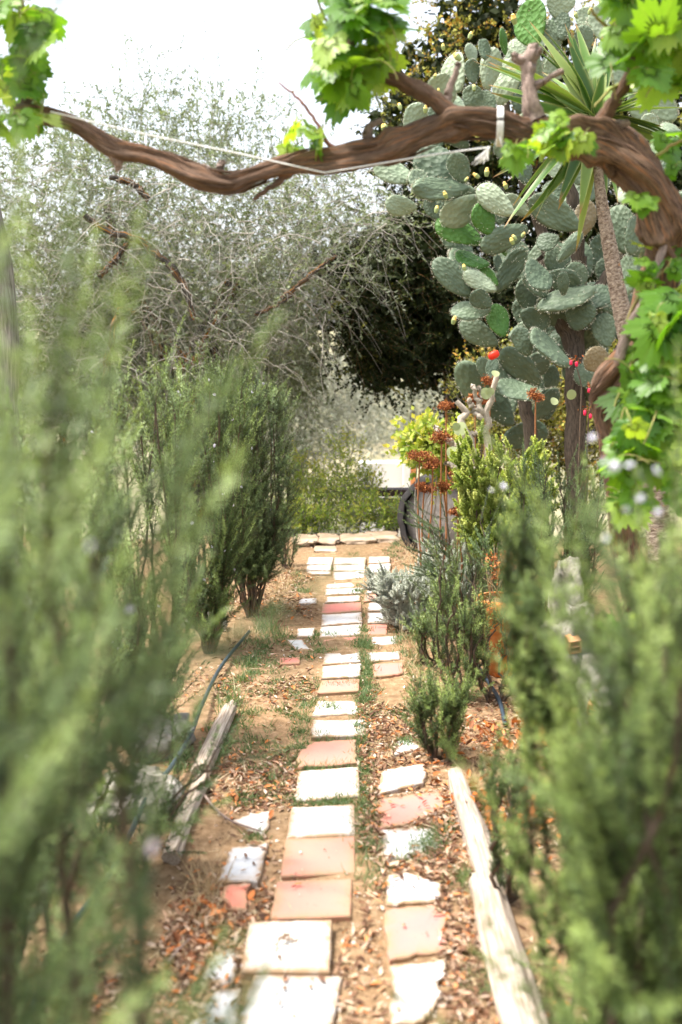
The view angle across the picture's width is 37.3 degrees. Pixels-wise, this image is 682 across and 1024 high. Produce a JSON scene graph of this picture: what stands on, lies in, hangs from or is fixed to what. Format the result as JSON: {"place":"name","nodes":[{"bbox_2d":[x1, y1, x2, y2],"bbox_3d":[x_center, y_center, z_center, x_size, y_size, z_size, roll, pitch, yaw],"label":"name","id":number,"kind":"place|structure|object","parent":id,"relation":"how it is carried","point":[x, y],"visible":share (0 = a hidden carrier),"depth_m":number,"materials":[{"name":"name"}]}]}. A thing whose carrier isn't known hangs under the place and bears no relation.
{"place":"outdoors","nodes":[
{"label":"outdoors","id":0,"kind":"place"},
{"bbox_2d":[191,557,447,1023],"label":"path","id":1,"kind":"structure","parent":0,"point":[317,909],"depth_m":2.90,"materials":[{"name":"white stone"}]},
{"bbox_2d":[272,932,301,954],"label":"dried stalk","id":2,"kind":"object","parent":1,"relation":"on","point":[284,936],"visible":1,"depth_m":2.54,"materials":[{"name":"plant"}]},
{"bbox_2d":[0,536,681,1023],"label":"ground","id":3,"kind":"structure","parent":0,"point":[202,842],"depth_m":3.33,"materials":[{"name":"soil"}]},
{"bbox_2d":[0,208,23,597],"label":"bare tree","id":4,"kind":"object","parent":3,"relation":"on","point":[6,328],"visible":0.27,"depth_m":5.47,"materials":[{"name":"grey plant"}]},
{"bbox_2d":[0,395,181,972],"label":"rosemary bush","id":5,"kind":"object","parent":3,"relation":"on","point":[101,784],"visible":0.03,"depth_m":2.15,"materials":[{"name":"green plant"}]},
{"bbox_2d":[0,387,192,868],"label":"rosemary bush","id":6,"kind":"object","parent":3,"relation":"on","point":[118,657],"visible":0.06,"depth_m":2.80,"materials":[{"name":"green plant"}]},
{"bbox_2d":[0,422,234,1023],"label":"rosemary bush","id":7,"kind":"object","parent":3,"relation":"on","point":[43,901],"visible":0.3,"depth_m":1.61,"materials":[{"name":"green plant"}]},
{"bbox_2d":[86,771,184,823],"bbox_3d":[-0.703,0.952,3.309,0.376,0.185,0.256,0,9,0],"label":"rock","id":8,"kind":"object","parent":3,"relation":"on","point":[159,778],"visible":0.09,"depth_m":3.26,"materials":[{"name":"grey stone"}]},
{"bbox_2d":[60,316,217,720],"bbox_3d":[-0.777,0.110,3.691,0.665,1.650,0.790,0,9,0],"label":"rosemary bush","id":9,"kind":"object","parent":3,"relation":"on","point":[143,463],"visible":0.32,"depth_m":3.74,"materials":[{"name":"green plant"}]},
{"bbox_2d":[28,630,250,1015],"bbox_3d":[-0.596,0.859,3.767,0.070,0.059,3.136,1,9,4],"label":"hose","id":10,"kind":"object","parent":3,"relation":"on","point":[235,647],"visible":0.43,"depth_m":3.66,"materials":[{"name":"black rubber"}]},
{"bbox_2d":[142,766,161,774],"bbox_3d":[-0.683,0.934,3.548,0.139,0.085,0.142,0,9,0],"label":"rock","id":11,"kind":"object","parent":3,"relation":"on","point":[149,769],"visible":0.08,"depth_m":3.53,"materials":[{"name":"beige stone"}]},
{"bbox_2d":[129,711,196,763],"bbox_3d":[-0.677,0.866,3.865,0.233,0.239,0.329,0,9,0],"label":"rock","id":12,"kind":"object","parent":3,"relation":"on","point":[183,719],"visible":0.12,"depth_m":3.77,"materials":[{"name":"grey stone"}]},
{"bbox_2d":[70,669,287,876],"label":"dry branches","id":13,"kind":"object","parent":3,"relation":"on","point":[206,783],"visible":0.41,"depth_m":2.88,"materials":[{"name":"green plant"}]},
{"bbox_2d":[170,938,189,960],"bbox_3d":[-0.401,1.087,2.508,0.007,0.016,0.120,3,10,17],"label":"stick","id":14,"kind":"object","parent":3,"relation":"on","point":[179,948],"visible":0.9,"depth_m":2.50,"materials":[{"name":"beige wood"}]},
{"bbox_2d":[0,0,365,1023],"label":"rosemary bush","id":15,"kind":"object","parent":3,"relation":"on","point":[54,714],"visible":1,"depth_m":0.97,"materials":[{"name":"green plant"}]},
{"bbox_2d":[161,773,210,865],"bbox_3d":[-0.492,0.972,3.237,0.067,0.065,0.530,0,9,3],"label":"log","id":16,"kind":"object","parent":3,"relation":"on","point":[170,858],"visible":0.51,"depth_m":3.10,"materials":[{"name":"beige wood"}]},
{"bbox_2d":[130,344,272,653],"bbox_3d":[-0.669,-0.049,4.972,0.663,1.552,0.700,0,9,0],"label":"rosemary bush","id":17,"kind":"object","parent":3,"relation":"on","point":[218,593],"visible":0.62,"depth_m":4.93,"materials":[{"name":"green plant"}]},
{"bbox_2d":[190,700,236,776],"bbox_3d":[-0.483,0.864,3.897,0.075,0.067,0.679,0,9,2],"label":"log","id":18,"kind":"object","parent":3,"relation":"on","point":[225,717],"visible":0.78,"depth_m":3.87,"materials":[{"name":"wood"}]},
{"bbox_2d":[204,793,260,831],"bbox_3d":[-0.377,0.965,3.264,0.045,0.019,0.358,-7,12,-38],"label":"stick","id":19,"kind":"object","parent":3,"relation":"on","point":[217,810],"visible":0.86,"depth_m":3.22,"materials":[{"name":"wood"}]},
{"bbox_2d":[187,355,310,617],"bbox_3d":[-0.533,-0.143,5.705,0.663,1.505,0.715,-4,10,-26],"label":"rosemary bush","id":20,"kind":"object","parent":3,"relation":"on","point":[265,555],"visible":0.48,"depth_m":5.59,"materials":[{"name":"green plant"}]},
{"bbox_2d":[212,600,297,715],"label":"grass","id":21,"kind":"structure","parent":3,"relation":"on","point":[229,699],"depth_m":4.39,"materials":[{"name":"green plant"}]},
{"bbox_2d":[276,516,307,569],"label":"rosemary bush","id":22,"kind":"object","parent":3,"relation":"on","point":[293,548],"visible":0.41,"depth_m":6.90,"materials":[{"name":"green plant"}]},
{"bbox_2d":[162,597,463,982],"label":"orange leaf litter","id":23,"kind":"object","parent":3,"relation":"on","point":[177,936],"visible":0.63,"depth_m":2.73,"materials":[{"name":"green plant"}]},
{"bbox_2d":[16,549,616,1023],"bbox_3d":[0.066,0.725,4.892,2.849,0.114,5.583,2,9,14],"label":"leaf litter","id":24,"kind":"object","parent":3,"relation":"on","point":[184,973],"visible":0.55,"depth_m":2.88,"materials":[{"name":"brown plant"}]},
{"bbox_2d":[0,0,681,659],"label":"grapevine","id":25,"kind":"object","parent":3,"relation":"on","point":[634,378],"visible":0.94,"depth_m":2.79,"materials":[{"name":"green plant"}]},
{"bbox_2d":[51,111,324,172],"bbox_3d":[-0.426,-1.032,2.818,0.762,0.166,0.016,0,9,0],"label":"string","id":26,"kind":"object","parent":25,"relation":"attached to","point":[187,142],"visible":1,"depth_m":2.81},
{"bbox_2d":[325,146,489,172],"bbox_3d":[0.185,-0.985,2.824,0.462,0.070,0.009,0,9,2],"label":"string","id":27,"kind":"object","parent":25,"relation":"attached to","point":[407,159],"visible":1,"depth_m":2.82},
{"bbox_2d":[471,147,489,164],"bbox_3d":[0.391,-0.994,2.822,0.045,0.050,0.059,-2,9,-12],"label":"string tassel","id":28,"kind":"object","parent":27,"relation":"hanging from","point":[486,151],"visible":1,"depth_m":2.81,"materials":[{"name":"white fabric"}]},
{"bbox_2d":[495,106,503,146],"bbox_3d":[0.450,-1.082,2.862,0.020,0.128,0.115,1,9,6],"label":"plastic tie","id":29,"kind":"object","parent":25,"relation":"attached to","point":[500,129],"visible":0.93,"depth_m":2.81,"materials":[{"name":"white plastic"}]},
{"bbox_2d":[213,546,475,1023],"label":"grit","id":30,"kind":"object","parent":3,"relation":"on","point":[310,986],"visible":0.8,"depth_m":2.71,"materials":[{"name":"soil"}]},
{"bbox_2d":[291,530,399,552],"bbox_3d":[0.039,0.236,7.900,0.863,0.042,0.800,0,9,0],"label":"stone edging","id":31,"kind":"object","parent":3,"relation":"on","point":[369,537],"visible":0.94,"depth_m":7.94,"materials":[{"name":"beige stone"}]},
{"bbox_2d":[160,535,531,1000],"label":"grass","id":32,"kind":"structure","parent":3,"relation":"on","point":[362,642],"depth_m":3.99,"materials":[{"name":"green plant"}]},
{"bbox_2d":[358,558,446,630],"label":"silver bush","id":33,"kind":"object","parent":3,"relation":"on","point":[392,599],"visible":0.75,"depth_m":5.39,"materials":[{"name":"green plant"}]},
{"bbox_2d":[405,449,435,564],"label":"dried flower stalk","id":34,"kind":"object","parent":3,"relation":"on","point":[421,454],"visible":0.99,"depth_m":5.58,"materials":[{"name":"brown plant"}]},
{"bbox_2d":[413,481,433,551],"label":"dried flower stalk","id":35,"kind":"object","parent":3,"relation":"on","point":[423,489],"visible":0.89,"depth_m":5.85,"materials":[{"name":"brown plant"}]},
{"bbox_2d":[396,592,453,667],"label":"rosemary bush","id":36,"kind":"object","parent":3,"relation":"on","point":[420,630],"visible":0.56,"depth_m":4.80,"materials":[{"name":"green plant"}]},
{"bbox_2d":[422,456,439,549],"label":"dried flower stalk","id":37,"kind":"object","parent":3,"relation":"on","point":[429,465],"visible":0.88,"depth_m":5.78,"materials":[{"name":"brown plant"}]},
{"bbox_2d":[383,405,483,563],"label":"leafy plant","id":38,"kind":"object","parent":3,"relation":"on","point":[414,435],"visible":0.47,"depth_m":6.57,"materials":[{"name":"yellow plant"}]},
{"bbox_2d":[397,473,479,552],"bbox_3d":[0.759,0.049,7.505,0.700,0.698,0.190,5,10,28],"label":"barrel","id":39,"kind":"object","parent":3,"relation":"on","point":[406,531],"visible":0.27,"depth_m":7.51,"materials":[{"name":"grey wood"}]},
{"bbox_2d":[428,427,455,547],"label":"dried flower stalk","id":40,"kind":"object","parent":3,"relation":"on","point":[440,433],"visible":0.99,"depth_m":5.70,"materials":[{"name":"brown plant"}]},
{"bbox_2d":[432,479,452,559],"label":"dried flower stalk","id":41,"kind":"object","parent":3,"relation":"on","point":[443,487],"visible":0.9,"depth_m":5.65,"materials":[{"name":"brown plant"}]},
{"bbox_2d":[433,399,454,538],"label":"dried flower stalk","id":42,"kind":"object","parent":3,"relation":"on","point":[447,405],"visible":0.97,"depth_m":6.09,"materials":[{"name":"brown plant"}]},
{"bbox_2d":[398,659,495,763],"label":"rosemary bush","id":43,"kind":"object","parent":3,"relation":"on","point":[449,719],"visible":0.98,"depth_m":3.68,"materials":[{"name":"green plant"}]},
{"bbox_2d":[413,535,487,612],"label":"silver bush","id":44,"kind":"object","parent":3,"relation":"on","point":[468,594],"visible":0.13,"depth_m":5.64,"materials":[{"name":"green plant"}]},
{"bbox_2d":[447,505,459,608],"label":"dried flower stalk","id":45,"kind":"object","parent":3,"relation":"on","point":[453,511],"visible":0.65,"depth_m":5.57,"materials":[{"name":"brown plant"}]},
{"bbox_2d":[448,471,470,586],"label":"dried flower stalk","id":46,"kind":"object","parent":3,"relation":"on","point":[449,473],"visible":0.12,"depth_m":5.70,"materials":[{"name":"brown plant"}]},
{"bbox_2d":[419,514,503,696],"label":"rosemary bush","id":47,"kind":"object","parent":3,"relation":"on","point":[447,622],"visible":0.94,"depth_m":4.30,"materials":[{"name":"green plant"}]},
{"bbox_2d":[439,598,500,682],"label":"rosemary bush","id":48,"kind":"object","parent":3,"relation":"on","point":[465,646],"visible":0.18,"depth_m":4.57,"materials":[{"name":"green plant"}]},
{"bbox_2d":[465,391,485,447],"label":"dried flower stalk","id":49,"kind":"object","parent":3,"relation":"on","point":[472,397],"visible":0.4,"depth_m":6.07,"materials":[{"name":"plant"}]},
{"bbox_2d":[448,767,505,888],"bbox_3d":[0.413,0.980,3.168,0.093,0.090,0.763,0,9,0],"label":"log","id":50,"kind":"object","parent":3,"relation":"on","point":[470,819],"visible":0.77,"depth_m":3.10,"materials":[{"name":"beige wood"}]},
{"bbox_2d":[388,483,565,647],"bbox_3d":[0.719,0.291,5.082,0.976,0.854,0.687,0,9,0],"label":"rosemary bush","id":51,"kind":"object","parent":3,"relation":"on","point":[485,544],"visible":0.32,"depth_m":5.05,"materials":[{"name":"green plant"}]},
{"bbox_2d":[449,585,521,702],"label":"rosemary bush","id":52,"kind":"object","parent":3,"relation":"on","point":[489,696],"visible":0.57,"depth_m":4.32,"materials":[{"name":"green plant"}]},
{"bbox_2d":[481,397,495,449],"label":"dried flower stalk","id":53,"kind":"object","parent":3,"relation":"on","point":[484,402],"visible":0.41,"depth_m":6.05,"materials":[{"name":"plant"}]},
{"bbox_2d":[480,374,498,431],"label":"dried flower stalk","id":54,"kind":"object","parent":3,"relation":"on","point":[486,380],"visible":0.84,"depth_m":6.14,"materials":[{"name":"brown plant"}]},
{"bbox_2d":[478,664,506,726],"bbox_3d":[0.664,0.786,4.453,0.030,0.041,0.778,0,9,-1],"label":"hose","id":55,"kind":"object","parent":3,"relation":"on","point":[499,701],"visible":0.65,"depth_m":4.27,"materials":[{"name":"rubber"}]},
{"bbox_2d":[476,592,518,676],"bbox_3d":[0.741,0.574,4.702,0.242,0.363,0.237,0,9,0],"label":"terracotta pot","id":56,"kind":"object","parent":3,"relation":"on","point":[497,635],"visible":0.18,"depth_m":4.63,"materials":[{"name":"ceramic"}]},
{"bbox_2d":[463,552,511,601],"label":"dead plant","id":57,"kind":"object","parent":56,"relation":"on","point":[491,578],"visible":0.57,"depth_m":4.62,"materials":[{"name":"plant"}]},
{"bbox_2d":[477,705,530,905],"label":"rosemary bush","id":58,"kind":"object","parent":3,"relation":"on","point":[499,868],"visible":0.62,"depth_m":2.70,"materials":[{"name":"green plant"}]},
{"bbox_2d":[448,418,559,591],"bbox_3d":[0.872,0.070,5.447,0.610,1.168,0.569,0,9,0],"label":"succulent bush","id":59,"kind":"object","parent":3,"relation":"on","point":[472,492],"visible":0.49,"depth_m":5.31,"materials":[{"name":"green plant"}]},
{"bbox_2d":[433,371,575,585],"bbox_3d":[0.928,-0.121,5.914,0.833,1.405,0.165,0,9,0],"label":"bare succulent","id":60,"kind":"object","parent":3,"relation":"on","point":[459,426],"visible":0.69,"depth_m":5.86,"materials":[{"name":"beige plant"}]},
{"bbox_2d":[457,713,558,831],"bbox_3d":[0.617,0.903,3.647,0.436,0.124,1.092,2,9,10],"label":"leaf pile","id":61,"kind":"object","parent":3,"relation":"on","point":[493,728],"visible":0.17,"depth_m":3.82,"materials":[{"name":"orange plant"}]},
{"bbox_2d":[469,867,548,1023],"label":"log","id":62,"kind":"object","parent":3,"relation":"on","point":[510,1009],"visible":0.77,"depth_m":2.46,"materials":[{"name":"beige wood"}]},
{"bbox_2d":[372,0,681,573],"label":"prickly pear","id":63,"kind":"object","parent":3,"relation":"on","point":[562,310],"visible":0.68,"depth_m":6.29,"materials":[{"name":"green plant"}]},
{"bbox_2d":[387,341,681,1023],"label":"rosemary bush","id":64,"kind":"object","parent":3,"relation":"on","point":[620,868],"visible":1,"depth_m":1.29,"materials":[{"name":"green plant"}]},
{"bbox_2d":[526,388,544,434],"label":"dried flower stalk","id":65,"kind":"object","parent":3,"relation":"on","point":[534,396],"visible":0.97,"depth_m":5.87,"materials":[{"name":"brown plant"}]},
{"bbox_2d":[498,436,610,622],"bbox_3d":[1.052,0.179,4.841,0.615,1.146,0.547,-6,11,-33],"label":"rosemary bush","id":66,"kind":"object","parent":3,"relation":"on","point":[543,503],"visible":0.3,"depth_m":4.79,"materials":[{"name":"green plant"}]},
{"bbox_2d":[489,469,636,1023],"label":"rosemary bush","id":67,"kind":"object","parent":3,"relation":"on","point":[529,656],"visible":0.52,"depth_m":1.78,"materials":[{"name":"green plant"}]},
{"bbox_2d":[542,620,598,702],"bbox_3d":[1.046,0.715,4.401,0.354,0.541,0.354,-7,11,-36],"label":"rock","id":68,"kind":"object","parent":3,"relation":"on","point":[564,632],"visible":0.04,"depth_m":4.26,"materials":[{"name":"grey stone"}]},
{"bbox_2d":[565,634,581,653],"bbox_3d":[0.971,0.548,4.242,0.059,0.084,0.094,-1,9,-9],"label":"hollow brick","id":69,"kind":"object","parent":68,"relation":"on","point":[574,643],"visible":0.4,"depth_m":4.21,"materials":[{"name":"orange brick"}]},
{"bbox_2d":[560,602,594,651],"bbox_3d":[1.011,0.538,4.342,0.153,0.304,0.225,0,9,0],"label":"rock","id":70,"kind":"object","parent":68,"relation":"on","point":[568,627],"visible":0.15,"depth_m":4.27,"materials":[{"name":"grey stone"}]},
{"bbox_2d":[569,355,583,528],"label":"red flower plant","id":71,"kind":"object","parent":3,"relation":"on","point":[575,363],"visible":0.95,"depth_m":5.87,"materials":[{"name":"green plant"}]},
{"bbox_2d":[474,21,681,627],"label":"yucca","id":72,"kind":"object","parent":3,"relation":"on","point":[580,92],"visible":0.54,"depth_m":4.22,"materials":[{"name":"green plant"}]},
{"bbox_2d":[582,382,591,501],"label":"red flower plant","id":73,"kind":"object","parent":3,"relation":"on","point":[589,411],"visible":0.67,"depth_m":5.88,"materials":[{"name":"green plant"}]},
{"bbox_2d":[509,759,670,1005],"bbox_3d":[0.665,0.808,2.062,0.665,0.800,0.748,9,13,44],"label":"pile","id":74,"kind":"object","parent":3,"relation":"on","point":[562,983],"visible":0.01,"depth_m":2.14,"materials":[{"name":"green plant"}]},
{"bbox_2d":[540,612,646,790],"bbox_3d":[0.679,0.678,2.518,0.373,0.876,0.274,0,9,0],"label":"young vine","id":75,"kind":"object","parent":3,"relation":"on","point":[602,639],"visible":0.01,"depth_m":2.52,"materials":[{"name":"green plant"}]},
{"bbox_2d":[576,655,620,737],"bbox_3d":[1.077,0.808,4.020,0.300,0.475,0.324,0,9,0],"label":"rock","id":76,"kind":"object","parent":3,"relation":"on","point":[589,672],"visible":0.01,"depth_m":4.00,"materials":[{"name":"grey stone"}]},
{"bbox_2d":[585,687,620,734],"bbox_3d":[1.094,0.759,3.863,0.297,0.130,0.297,0,9,0],"label":"rock","id":77,"kind":"object","parent":76,"relation":"on","point":[599,709],"visible":0.03,"depth_m":3.82,"materials":[{"name":"grey stone"}]},
{"bbox_2d":[540,450,681,1020],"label":"rosemary bush","id":78,"kind":"object","parent":3,"relation":"on","point":[633,574],"visible":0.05,"depth_m":1.78,"materials":[{"name":"green plant"}]},
{"bbox_2d":[608,569,663,663],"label":"rosemary bush","id":79,"kind":"object","parent":3,"relation":"on","point":[628,614],"depth_m":2.64,"materials":[{"name":"green plant"}]},
{"bbox_2d":[0,0,681,329],"label":"sky","id":80,"kind":"structure","parent":0,"point":[236,29],"materials":[{"name":"white"}]},
{"bbox_2d":[19,330,681,577],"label":"terrain","id":81,"kind":"structure","parent":0,"point":[398,456],"depth_m":19.89,"materials":[{"name":"beige soil"}]},
{"bbox_2d":[28,314,163,457],"bbox_3d":[-7.263,-2.810,19.786,9.394,4.438,4.839,0,9,0],"label":"olive tree","id":82,"kind":"object","parent":81,"relation":"on","point":[61,421],"depth_m":19.86,"materials":[{"name":"green plant"}]},
{"bbox_2d":[0,20,464,533],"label":"olive tree","id":83,"kind":"object","parent":81,"relation":"on","point":[202,325],"visible":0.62,"depth_m":8.49,"materials":[{"name":"green plant"}]},
{"bbox_2d":[270,486,347,536],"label":"ground plant","id":84,"kind":"object","parent":81,"relation":"on","point":[305,518],"visible":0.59,"depth_m":8.39,"materials":[{"name":"green plant"}]},
{"bbox_2d":[271,437,346,534],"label":"leafy shrub","id":85,"kind":"object","parent":81,"relation":"on","point":[295,459],"visible":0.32,"depth_m":8.99,"materials":[{"name":"green plant"}]},
{"bbox_2d":[231,339,406,535],"bbox_3d":[-0.015,-1.135,14.540,2.822,2.998,4.345,9,13,43],"label":"olive tree","id":86,"kind":"object","parent":81,"relation":"on","point":[342,406],"visible":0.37,"depth_m":13.71,"materials":[{"name":"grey plant"}]},
{"bbox_2d":[291,420,388,533],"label":"leafy shrub","id":87,"kind":"object","parent":81,"relation":"on","point":[342,482],"visible":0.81,"depth_m":8.70,"materials":[{"name":"green plant"}]},
{"bbox_2d":[321,482,403,532],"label":"ground plant","id":88,"kind":"object","parent":81,"relation":"on","point":[358,509],"visible":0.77,"depth_m":8.43,"materials":[{"name":"green plant"}]},
{"bbox_2d":[358,460,402,536],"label":"wall","id":89,"kind":"structure","parent":81,"relation":"on","point":[393,474],"depth_m":13.10,"materials":[{"name":"white paint"}]},
{"bbox_2d":[319,346,443,449],"bbox_3d":[1.563,-2.792,22.812,5.749,3.296,6.360,0,9,0],"label":"round tree","id":90,"kind":"object","parent":81,"relation":"on","point":[429,399],"visible":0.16,"depth_m":21.93,"materials":[{"name":"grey plant"}]},
{"bbox_2d":[360,488,407,532],"bbox_3d":[0.437,-0.015,9.089,0.532,0.394,0.150,0,9,0],"label":"bench rail","id":91,"kind":"object","parent":81,"relation":"on","point":[399,494],"visible":0.17,"depth_m":8.99,"materials":[{"name":"wood"}]},
{"bbox_2d":[403,458,415,487],"bbox_3d":[0.959,-0.237,12.954,0.326,1.541,0.150,0,9,0],"label":"gate post","id":92,"kind":"object","parent":81,"relation":"on","point":[407,471],"depth_m":12.85,"materials":[{"name":"white paint"}]},
{"bbox_2d":[293,0,681,470],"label":"dense tree","id":93,"kind":"object","parent":81,"relation":"on","point":[422,351],"visible":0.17,"depth_m":9.38,"materials":[{"name":"green plant"}]},
{"bbox_2d":[431,328,680,535],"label":"dense shrub","id":94,"kind":"object","parent":81,"relation":"on","point":[556,419],"visible":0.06,"depth_m":8.05,"materials":[{"name":"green plant"}]},
{"bbox_2d":[164,528,555,938],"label":"dry grass","id":95,"kind":"structure","parent":0,"point":[248,636],"depth_m":3.79,"materials":[{"name":"plant"}]},
{"bbox_2d":[548,556,583,621],"bbox_3d":[0.994,0.385,4.465,0.157,0.365,0.209,0,9,0],"label":"rock","id":96,"kind":"object","parent":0,"point":[578,582],"visible":0.27,"depth_m":4.39,"materials":[{"name":"grey stone"}]}
]}

